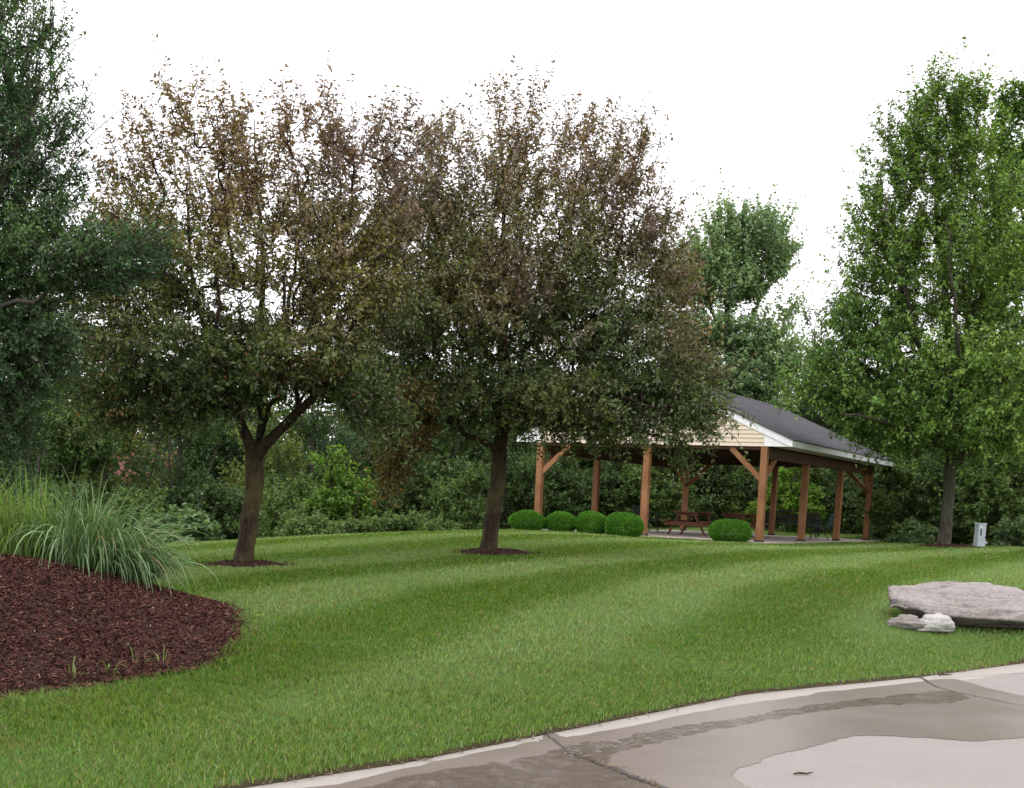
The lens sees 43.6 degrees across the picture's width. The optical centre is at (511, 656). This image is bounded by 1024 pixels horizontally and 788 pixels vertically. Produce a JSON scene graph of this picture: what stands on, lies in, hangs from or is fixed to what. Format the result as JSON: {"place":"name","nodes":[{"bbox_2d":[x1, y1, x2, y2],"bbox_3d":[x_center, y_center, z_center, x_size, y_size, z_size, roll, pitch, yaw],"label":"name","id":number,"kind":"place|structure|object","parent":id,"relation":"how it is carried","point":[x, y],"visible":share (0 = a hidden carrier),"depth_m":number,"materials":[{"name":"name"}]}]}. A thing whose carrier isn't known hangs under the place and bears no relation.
{"place":"outdoors","nodes":[
{"label":"outdoors","id":0,"kind":"place"},
{"bbox_2d":[0,526,1023,787],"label":"lawn","id":1,"kind":"structure","parent":0,"point":[888,631],"depth_m":11.94,"materials":[{"name":"plant"}]},
{"bbox_2d":[0,441,44,506],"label":"woodland tree","id":2,"kind":"object","parent":1,"relation":"on","point":[20,475],"visible":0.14,"depth_m":40.82,"materials":[{"name":"green plant"}]},
{"bbox_2d":[0,483,59,547],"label":"shrub","id":3,"kind":"object","parent":1,"relation":"on","point":[30,503],"visible":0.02,"depth_m":32.99,"materials":[{"name":"green plant"}]},
{"bbox_2d":[3,394,139,534],"bbox_3d":[-17.066,-5.773,45.639,7.056,8.236,6.290,8,9,37],"label":"woodland tree","id":4,"kind":"object","parent":1,"relation":"on","point":[70,452],"visible":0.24,"depth_m":45.41,"materials":[{"name":"green plant"}]},
{"bbox_2d":[13,470,131,542],"bbox_3d":[-12.319,-3.308,35.875,3.468,3.695,3.839,-3,9,-36],"label":"shrub","id":5,"kind":"object","parent":1,"relation":"on","point":[73,489],"visible":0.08,"depth_m":35.87,"materials":[{"name":"green plant"}]},
{"bbox_2d":[0,0,209,485],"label":"broadleaf tree","id":6,"kind":"object","parent":1,"relation":"on","point":[40,334],"visible":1,"depth_m":13.81,"materials":[{"name":"green plant"}]},
{"bbox_2d":[39,362,189,527],"bbox_3d":[-15.470,-6.496,49.733,7.256,9.810,5.871,3,7,0],"label":"woodland tree","id":7,"kind":"object","parent":1,"relation":"on","point":[149,480],"visible":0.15,"depth_m":49.60,"materials":[{"name":"green plant"}]},
{"bbox_2d":[0,555,236,696],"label":"mulch bed","id":8,"kind":"object","parent":1,"relation":"on","point":[43,634],"visible":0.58,"depth_m":10.10,"materials":[{"name":"brown wood"}]},
{"bbox_2d":[0,459,46,541],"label":"ornamental grass","id":9,"kind":"object","parent":8,"relation":"on","point":[5,502],"depth_m":12.38,"materials":[{"name":"green plant"}]},
{"bbox_2d":[0,457,92,560],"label":"ornamental grass","id":10,"kind":"object","parent":8,"relation":"on","point":[11,544],"depth_m":12.33,"materials":[{"name":"green plant"}]},
{"bbox_2d":[0,463,135,561],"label":"ornamental grass","id":11,"kind":"object","parent":8,"relation":"on","point":[59,514],"depth_m":12.54,"materials":[{"name":"green plant"}]},
{"bbox_2d":[61,656,87,679],"bbox_3d":[-3.179,0.091,9.305,0.150,0.174,0.206,5,7,21],"label":"grass sprout","id":12,"kind":"object","parent":8,"relation":"on","point":[73,669],"depth_m":9.33,"materials":[{"name":"green plant"}]},
{"bbox_2d":[0,454,210,597],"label":"ornamental grass","id":13,"kind":"object","parent":8,"relation":"on","point":[75,548],"depth_m":12.05,"materials":[{"name":"green plant"}]},
{"bbox_2d":[97,660,127,673],"bbox_3d":[-2.956,0.083,9.545,0.213,0.143,0.255,3,7,0],"label":"grass sprout","id":14,"kind":"object","parent":8,"relation":"on","point":[109,667],"depth_m":9.53,"materials":[{"name":"green plant"}]},
{"bbox_2d":[77,506,220,592],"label":"ornamental grass","id":15,"kind":"object","parent":8,"relation":"on","point":[155,574],"depth_m":12.27,"materials":[{"name":"green plant"}]},
{"bbox_2d":[144,644,168,663],"bbox_3d":[-2.751,-0.010,10.009,0.230,0.163,0.125,3,7,0],"label":"grass sprout","id":16,"kind":"object","parent":8,"relation":"on","point":[158,657],"depth_m":10.00,"materials":[{"name":"green plant"}]},
{"bbox_2d":[0,543,980,711],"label":"mulch chips","id":17,"kind":"object","parent":8,"relation":"on","point":[7,579],"visible":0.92,"depth_m":10.59,"materials":[{"name":"brown wood"}]},
{"bbox_2d":[100,440,176,487],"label":"house","id":18,"kind":"structure","parent":1,"relation":"on","point":[121,468],"depth_m":92.37,"materials":[{"name":"pink"}]},
{"bbox_2d":[103,476,204,542],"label":"shrub","id":19,"kind":"object","parent":1,"relation":"on","point":[150,503],"visible":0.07,"depth_m":37.00,"materials":[{"name":"green plant"}]},
{"bbox_2d":[126,493,225,543],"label":"shrub","id":20,"kind":"object","parent":1,"relation":"on","point":[190,518],"visible":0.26,"depth_m":34.55,"materials":[{"name":"green plant"}]},
{"bbox_2d":[112,398,241,538],"bbox_3d":[-12.027,-6.204,47.150,5.097,8.771,5.541,4,7,15],"label":"woodland tree","id":21,"kind":"object","parent":1,"relation":"on","point":[180,493],"visible":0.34,"depth_m":47.02,"materials":[{"name":"green plant"}]},
{"bbox_2d":[165,472,244,540],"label":"shrub","id":22,"kind":"object","parent":1,"relation":"on","point":[225,507],"visible":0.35,"depth_m":37.29,"materials":[{"name":"green plant"}]},
{"bbox_2d":[145,384,289,502],"bbox_3d":[-13.000,-7.962,55.526,8.304,10.522,5.852,0,7,-22],"label":"woodland tree","id":23,"kind":"object","parent":1,"relation":"on","point":[226,452],"visible":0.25,"depth_m":54.08,"materials":[{"name":"green plant"}]},
{"bbox_2d":[209,560,283,567],"bbox_3d":[-3.964,-1.360,18.950,1.400,0.144,1.330,3,7,0],"label":"mulch ring","id":24,"kind":"object","parent":1,"relation":"on","point":[255,562],"visible":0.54,"depth_m":18.79,"materials":[{"name":"brown wood"}]},
{"bbox_2d":[38,30,483,561],"bbox_3d":[-3.859,-4.966,18.537,6.726,7.540,5.142,3,7,0],"label":"crabapple tree","id":25,"kind":"object","parent":1,"relation":"on","point":[344,366],"visible":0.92,"depth_m":17.77,"materials":[{"name":"green plant"}]},
{"bbox_2d":[211,399,321,518],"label":"woodland tree","id":26,"kind":"object","parent":1,"relation":"on","point":[274,455],"visible":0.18,"depth_m":46.38,"materials":[{"name":"green plant"}]},
{"bbox_2d":[227,462,336,537],"bbox_3d":[-6.625,-3.793,37.742,2.732,3.963,3.864,4,7,14],"label":"shrub","id":27,"kind":"object","parent":1,"relation":"on","point":[296,495],"visible":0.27,"depth_m":36.92,"materials":[{"name":"green plant"}]},
{"bbox_2d":[265,394,362,518],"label":"woodland tree","id":28,"kind":"object","parent":1,"relation":"on","point":[315,423],"visible":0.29,"depth_m":53.98,"materials":[{"name":"green plant"}]},
{"bbox_2d":[273,506,359,537],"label":"bush","id":29,"kind":"object","parent":1,"relation":"on","point":[295,524],"visible":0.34,"depth_m":33.90,"materials":[{"name":"green plant"}]},
{"bbox_2d":[301,444,398,528],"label":"sapling","id":30,"kind":"object","parent":1,"relation":"on","point":[338,495],"visible":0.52,"depth_m":40.24,"materials":[{"name":"green plant"}]},
{"bbox_2d":[298,403,413,480],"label":"woodland tree","id":31,"kind":"object","parent":1,"relation":"on","point":[340,436],"visible":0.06,"depth_m":57.09,"materials":[{"name":"green plant"}]},
{"bbox_2d":[328,510,391,533],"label":"bush","id":32,"kind":"object","parent":1,"relation":"on","point":[367,525],"visible":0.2,"depth_m":35.08,"materials":[{"name":"green plant"}]},
{"bbox_2d":[352,474,423,523],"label":"shrub","id":33,"kind":"object","parent":1,"relation":"on","point":[398,502],"visible":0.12,"depth_m":42.20,"materials":[{"name":"green plant"}]},
{"bbox_2d":[352,505,428,532],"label":"bush","id":34,"kind":"object","parent":1,"relation":"on","point":[408,522],"visible":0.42,"depth_m":35.49,"materials":[{"name":"green plant"}]},
{"bbox_2d":[343,356,488,510],"bbox_3d":[-3.374,-7.684,51.319,7.057,8.942,4.973,3,7,6],"label":"woodland tree","id":35,"kind":"object","parent":1,"relation":"on","point":[434,447],"visible":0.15,"depth_m":50.75,"materials":[{"name":"green plant"}]},
{"bbox_2d":[418,512,460,531],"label":"bush","id":36,"kind":"object","parent":1,"relation":"on","point":[433,524],"visible":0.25,"depth_m":37.00,"materials":[{"name":"green plant"}]},
{"bbox_2d":[398,444,490,529],"bbox_3d":[-2.785,-5.008,43.795,3.595,4.597,3.980,4,7,14],"label":"shrub","id":37,"kind":"object","parent":1,"relation":"on","point":[423,484],"visible":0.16,"depth_m":43.16,"materials":[{"name":"green plant"}]},
{"bbox_2d":[415,410,493,523],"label":"woodland tree","id":38,"kind":"object","parent":1,"relation":"on","point":[477,448],"visible":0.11,"depth_m":52.90,"materials":[{"name":"green plant"}]},
{"bbox_2d":[417,454,512,529],"bbox_3d":[-1.631,-4.779,42.472,3.456,3.987,2.444,1,7,-11],"label":"shrub","id":39,"kind":"object","parent":1,"relation":"on","point":[477,480],"visible":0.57,"depth_m":42.06,"materials":[{"name":"green plant"}]},
{"bbox_2d":[460,548,532,555],"bbox_3d":[-0.278,-1.857,22.901,1.470,0.149,1.540,3,7,0],"label":"mulch ring","id":40,"kind":"object","parent":1,"relation":"on","point":[507,550],"visible":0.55,"depth_m":22.60,"materials":[{"name":"brown wood"}]},
{"bbox_2d":[471,443,551,529],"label":"shrub","id":41,"kind":"object","parent":1,"relation":"on","point":[516,498],"visible":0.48,"depth_m":45.34,"materials":[{"name":"green plant"}]},
{"bbox_2d":[485,411,548,528],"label":"woodland tree","id":42,"kind":"object","parent":1,"relation":"on","point":[512,448],"visible":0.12,"depth_m":56.32,"materials":[{"name":"green plant"}]},
{"bbox_2d":[508,510,544,529],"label":"clipped bush","id":43,"kind":"object","parent":1,"relation":"on","point":[519,516],"visible":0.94,"depth_m":34.70,"materials":[{"name":"green plant"}]},
{"bbox_2d":[329,50,770,549],"bbox_3d":[0.531,-5.935,22.268,7.754,8.637,6.685,3,7,0],"label":"crabapple tree","id":44,"kind":"object","parent":1,"relation":"on","point":[536,390],"visible":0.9,"depth_m":21.34,"materials":[{"name":"green plant"}]},
{"bbox_2d":[516,444,592,528],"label":"shrub","id":45,"kind":"object","parent":1,"relation":"on","point":[565,479],"visible":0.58,"depth_m":52.93,"materials":[{"name":"green plant"}]},
{"bbox_2d":[544,510,575,531],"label":"clipped bush","id":46,"kind":"object","parent":1,"relation":"on","point":[554,518],"visible":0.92,"depth_m":34.80,"materials":[{"name":"green plant"}]},
{"bbox_2d":[544,457,593,516],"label":"woodland tree","id":47,"kind":"object","parent":1,"relation":"on","point":[583,463],"visible":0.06,"depth_m":60.30,"materials":[{"name":"green plant"}]},
{"bbox_2d":[574,510,605,533],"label":"clipped bush","id":48,"kind":"object","parent":1,"relation":"on","point":[588,516],"visible":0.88,"depth_m":34.50,"materials":[{"name":"green plant"}]},
{"bbox_2d":[578,460,635,527],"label":"shrub","id":49,"kind":"object","parent":1,"relation":"on","point":[608,473],"visible":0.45,"depth_m":53.67,"materials":[{"name":"green plant"}]},
{"bbox_2d":[604,512,644,536],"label":"clipped bush","id":50,"kind":"object","parent":1,"relation":"on","point":[614,519],"visible":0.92,"depth_m":34.11,"materials":[{"name":"green plant"}]},
{"bbox_2d":[599,462,723,528],"bbox_3d":[6.189,-6.980,54.097,5.400,4.532,3.818,2,7,-6],"label":"shrub","id":51,"kind":"object","parent":1,"relation":"on","point":[662,499],"visible":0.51,"depth_m":53.50,"materials":[{"name":"green plant"}]},
{"bbox_2d":[665,464,746,526],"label":"shrub","id":52,"kind":"object","parent":1,"relation":"on","point":[714,478],"visible":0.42,"depth_m":55.84,"materials":[{"name":"green plant"}]},
{"bbox_2d":[542,529,879,543],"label":"concrete slab","id":53,"kind":"structure","parent":1,"relation":"on","point":[766,538],"depth_m":41.78,"materials":[{"name":"grey concrete"}]},
{"bbox_2d":[632,505,658,531],"bbox_3d":[4.622,-4.762,44.238,0.708,0.900,1.200,5,7,20],"label":"park bench","id":54,"kind":"object","parent":53,"relation":"on","point":[636,510],"visible":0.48,"depth_m":44.18,"materials":[{"name":"green paint"}]},
{"bbox_2d":[659,511,713,535],"bbox_3d":[5.856,-4.298,41.352,1.665,0.768,1.900,6,8,26],"label":"picnic table","id":55,"kind":"object","parent":53,"relation":"on","point":[698,523],"visible":0.85,"depth_m":40.81,"materials":[{"name":"brown wood"}]},
{"bbox_2d":[517,372,895,541],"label":"picnic pavilion","id":56,"kind":"structure","parent":53,"relation":"on","point":[774,441],"depth_m":39.15,"materials":[{"name":"wood"}]},
{"bbox_2d":[711,513,769,537],"bbox_3d":[7.514,-4.345,42.345,1.665,0.768,1.900,6,8,23],"label":"picnic table","id":57,"kind":"object","parent":53,"relation":"on","point":[742,517],"visible":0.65,"depth_m":41.73,"materials":[{"name":"brown wood"}]},
{"bbox_2d":[765,510,821,536],"bbox_3d":[10.393,-5.001,47.926,2.201,0.998,0.708,6,8,26],"label":"park bench","id":58,"kind":"object","parent":53,"relation":"on","point":[781,516],"visible":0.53,"depth_m":48.09,"materials":[{"name":"paint"}]},
{"bbox_2d":[809,514,833,539],"bbox_3d":[10.705,-4.463,44.011,0.708,0.900,1.200,6,8,23],"label":"park bench","id":59,"kind":"object","parent":53,"relation":"on","point":[829,520],"visible":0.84,"depth_m":43.59,"materials":[{"name":"green paint"}]},
{"bbox_2d":[695,465,756,521],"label":"shrub","id":60,"kind":"object","parent":1,"relation":"on","point":[734,506],"visible":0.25,"depth_m":56.78,"materials":[{"name":"green plant"}]},
{"bbox_2d":[635,167,821,412],"bbox_3d":[10.582,-14.314,62.870,10.073,18.223,7.453,3,7,0],"label":"cottonwood tree","id":61,"kind":"object","parent":1,"relation":"on","point":[746,241],"visible":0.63,"depth_m":61.29,"materials":[{"name":"green plant"}]},
{"bbox_2d":[708,518,751,541],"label":"clipped bush","id":62,"kind":"object","parent":1,"relation":"on","point":[735,526],"visible":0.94,"depth_m":35.08,"materials":[{"name":"green plant"}]},
{"bbox_2d":[711,465,795,529],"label":"shrub","id":63,"kind":"object","parent":1,"relation":"on","point":[747,486],"visible":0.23,"depth_m":58.71,"materials":[{"name":"green plant"}]},
{"bbox_2d":[747,404,810,528],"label":"woodland tree","id":64,"kind":"object","parent":1,"relation":"on","point":[755,479],"depth_m":70.45,"materials":[{"name":"green plant"}]},
{"bbox_2d":[745,467,827,532],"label":"sapling","id":65,"kind":"object","parent":1,"relation":"on","point":[788,493],"visible":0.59,"depth_m":52.15,"materials":[{"name":"green plant"}]},
{"bbox_2d":[780,297,835,474],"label":"woodland tree","id":66,"kind":"object","parent":1,"relation":"on","point":[806,319],"visible":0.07,"depth_m":63.93,"materials":[{"name":"green plant"}]},
{"bbox_2d":[776,467,845,532],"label":"shrub","id":67,"kind":"object","parent":1,"relation":"on","point":[816,475],"visible":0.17,"depth_m":54.30,"materials":[{"name":"green plant"}]},
{"bbox_2d":[783,385,881,526],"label":"woodland tree","id":68,"kind":"object","parent":1,"relation":"on","point":[822,423],"visible":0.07,"depth_m":62.13,"materials":[{"name":"green plant"}]},
{"bbox_2d":[817,470,877,534],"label":"shrub","id":69,"kind":"object","parent":1,"relation":"on","point":[854,528],"visible":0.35,"depth_m":53.17,"materials":[{"name":"green plant"}]},
{"bbox_2d":[820,360,927,514],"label":"woodland tree","id":70,"kind":"object","parent":1,"relation":"on","point":[861,440],"depth_m":58.42,"materials":[{"name":"green plant"}]},
{"bbox_2d":[869,525,889,539],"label":"bush","id":71,"kind":"object","parent":1,"relation":"on","point":[878,535],"visible":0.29,"depth_m":48.64,"materials":[{"name":"green plant"}]},
{"bbox_2d":[834,447,925,536],"bbox_3d":[14.527,-6.197,49.579,4.257,4.470,3.846,7,8,33],"label":"shrub","id":72,"kind":"object","parent":1,"relation":"on","point":[878,482],"visible":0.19,"depth_m":48.89,"materials":[{"name":"green plant"}]},
{"bbox_2d":[772,36,1023,544],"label":"maple tree","id":73,"kind":"object","parent":1,"relation":"on","point":[972,419],"visible":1,"depth_m":34.06,"materials":[{"name":"green plant"}]},
{"bbox_2d":[841,454,956,542],"bbox_3d":[14.318,-5.443,45.982,4.972,4.173,3.516,0,7,-22],"label":"shrub","id":74,"kind":"object","parent":1,"relation":"on","point":[898,474],"visible":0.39,"depth_m":45.75,"materials":[{"name":"green plant"}]},
{"bbox_2d":[856,355,946,506],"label":"woodland tree","id":75,"kind":"object","parent":1,"relation":"on","point":[929,451],"visible":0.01,"depth_m":57.30,"materials":[{"name":"green plant"}]},
{"bbox_2d":[884,513,923,542],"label":"bush","id":76,"kind":"object","parent":1,"relation":"on","point":[905,534],"visible":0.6,"depth_m":43.64,"materials":[{"name":"green plant"}]},
{"bbox_2d":[886,614,926,629],"bbox_3d":[4.579,-0.378,14.475,0.674,0.191,0.346,4,7,14],"label":"limestone rock","id":77,"kind":"object","parent":1,"relation":"on","point":[909,621],"visible":0.81,"depth_m":14.39,"materials":[{"name":"grey stone"}]},
{"bbox_2d":[908,520,938,543],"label":"bush","id":78,"kind":"object","parent":1,"relation":"on","point":[927,534],"visible":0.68,"depth_m":40.66,"materials":[{"name":"green plant"}]},
{"bbox_2d":[915,613,955,632],"bbox_3d":[4.768,-0.385,14.446,0.486,0.227,0.370,1,7,-11],"label":"limestone rock","id":79,"kind":"object","parent":1,"relation":"on","point":[938,622],"visible":0.94,"depth_m":14.32,"materials":[{"name":"grey stone"}]},
{"bbox_2d":[926,544,979,547],"bbox_3d":[12.214,-3.083,35.824,1.925,0.143,1.645,3,7,0],"label":"mulch ring","id":80,"kind":"object","parent":1,"relation":"on","point":[960,546],"visible":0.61,"depth_m":35.36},
{"bbox_2d":[888,581,1023,624],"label":"limestone boulder","id":81,"kind":"object","parent":1,"relation":"on","point":[971,603],"visible":0.82,"depth_m":14.72,"materials":[{"name":"grey stone"}]},
{"bbox_2d":[908,446,1007,544],"bbox_3d":[15.699,-5.449,44.515,3.720,4.325,4.119,3,7,4],"label":"shrub","id":82,"kind":"object","parent":1,"relation":"on","point":[931,485],"visible":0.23,"depth_m":44.18,"materials":[{"name":"green plant"}]},
{"bbox_2d":[912,403,1015,519],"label":"woodland tree","id":83,"kind":"object","parent":1,"relation":"on","point":[957,446],"visible":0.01,"depth_m":53.91,"materials":[{"name":"green plant"}]},
{"bbox_2d":[931,449,1023,545],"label":"shrub","id":84,"kind":"object","parent":1,"relation":"on","point":[978,508],"visible":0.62,"depth_m":42.52,"materials":[{"name":"green plant"}]},
{"bbox_2d":[973,523,987,546],"bbox_3d":[13.499,-3.466,36.778,0.360,0.730,0.275,2,7,-9],"label":"utility pedestal","id":85,"kind":"object","parent":1,"relation":"on","point":[979,540],"visible":0.81,"depth_m":36.67,"materials":[{"name":"grey metal"}]},
{"bbox_2d":[945,339,1023,507],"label":"woodland tree","id":86,"kind":"object","parent":1,"relation":"on","point":[997,457],"depth_m":51.80,"materials":[{"name":"green plant"}]},
{"bbox_2d":[955,623,1023,629],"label":"base stone","id":87,"kind":"object","parent":1,"relation":"on","point":[1004,626],"visible":0.36,"depth_m":14.58,"materials":[{"name":"grey stone"}]},
{"bbox_2d":[960,59,1023,488],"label":"maple tree","id":88,"kind":"object","parent":1,"relation":"on","point":[1009,100],"visible":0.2,"depth_m":41.88,"materials":[{"name":"green plant"}]},
{"bbox_2d":[987,513,1023,546],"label":"bush","id":89,"kind":"object","parent":1,"relation":"on","point":[1007,535],"visible":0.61,"depth_m":39.57,"materials":[{"name":"green plant"}]},
{"bbox_2d":[0,0,1023,515],"label":"sky","id":90,"kind":"structure","parent":0,"point":[766,93],"materials":[{"name":"white"}]},
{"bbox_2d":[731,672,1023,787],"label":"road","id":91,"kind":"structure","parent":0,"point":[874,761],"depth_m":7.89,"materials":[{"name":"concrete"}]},
{"bbox_2d":[249,663,1023,787],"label":"kerb","id":92,"kind":"structure","parent":91,"relation":"on","point":[334,779],"depth_m":9.18,"materials":[{"name":"concrete"}]},
{"bbox_2d":[255,662,1022,787],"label":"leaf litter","id":93,"kind":"object","parent":91,"relation":"on","point":[553,731],"visible":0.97,"depth_m":7.67,"materials":[{"name":"brown plant"}]},
{"bbox_2d":[305,679,1023,787],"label":"wet pavement","id":94,"kind":"structure","parent":91,"relation":"on","point":[714,756],"depth_m":8.62,"materials":[{"name":"concrete"}]},
{"bbox_2d":[545,733,667,787],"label":"pavement joint","id":95,"kind":"object","parent":94,"relation":"on","point":[625,772],"visible":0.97,"depth_m":7.32,"materials":[{"name":"grey concrete"}]},
{"bbox_2d":[367,691,968,787],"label":"silt stain","id":96,"kind":"object","parent":94,"relation":"on","point":[526,779],"visible":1,"depth_m":7.29,"materials":[{"name":"brown soil"}]},
{"bbox_2d":[566,703,822,752],"bbox_3d":[1.413,0.480,8.966,0.264,0.010,3.415,9,9,41],"label":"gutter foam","id":97,"kind":"object","parent":96,"relation":"on","point":[668,734],"visible":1,"depth_m":8.37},
{"bbox_2d":[918,676,1023,705],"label":"pavement joint","id":98,"kind":"object","parent":94,"relation":"on","point":[955,691],"visible":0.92,"depth_m":11.48,"materials":[{"name":"grey concrete"}]},
{"bbox_2d":[793,772,812,774],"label":"fallen twig","id":99,"kind":"object","parent":91,"relation":"on","point":[802,773],"visible":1,"depth_m":7.43,"materials":[{"name":"brown plant"}]},
{"label":"ground","id":100,"kind":"structure","parent":0,"visible":0},
{"bbox_2d":[0,345,1003,535],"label":"distant woodland","id":101,"kind":"object","parent":100,"relation":"on","point":[164,450],"visible":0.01,"depth_m":79.66,"materials":[{"name":"green plant"}]}
]}

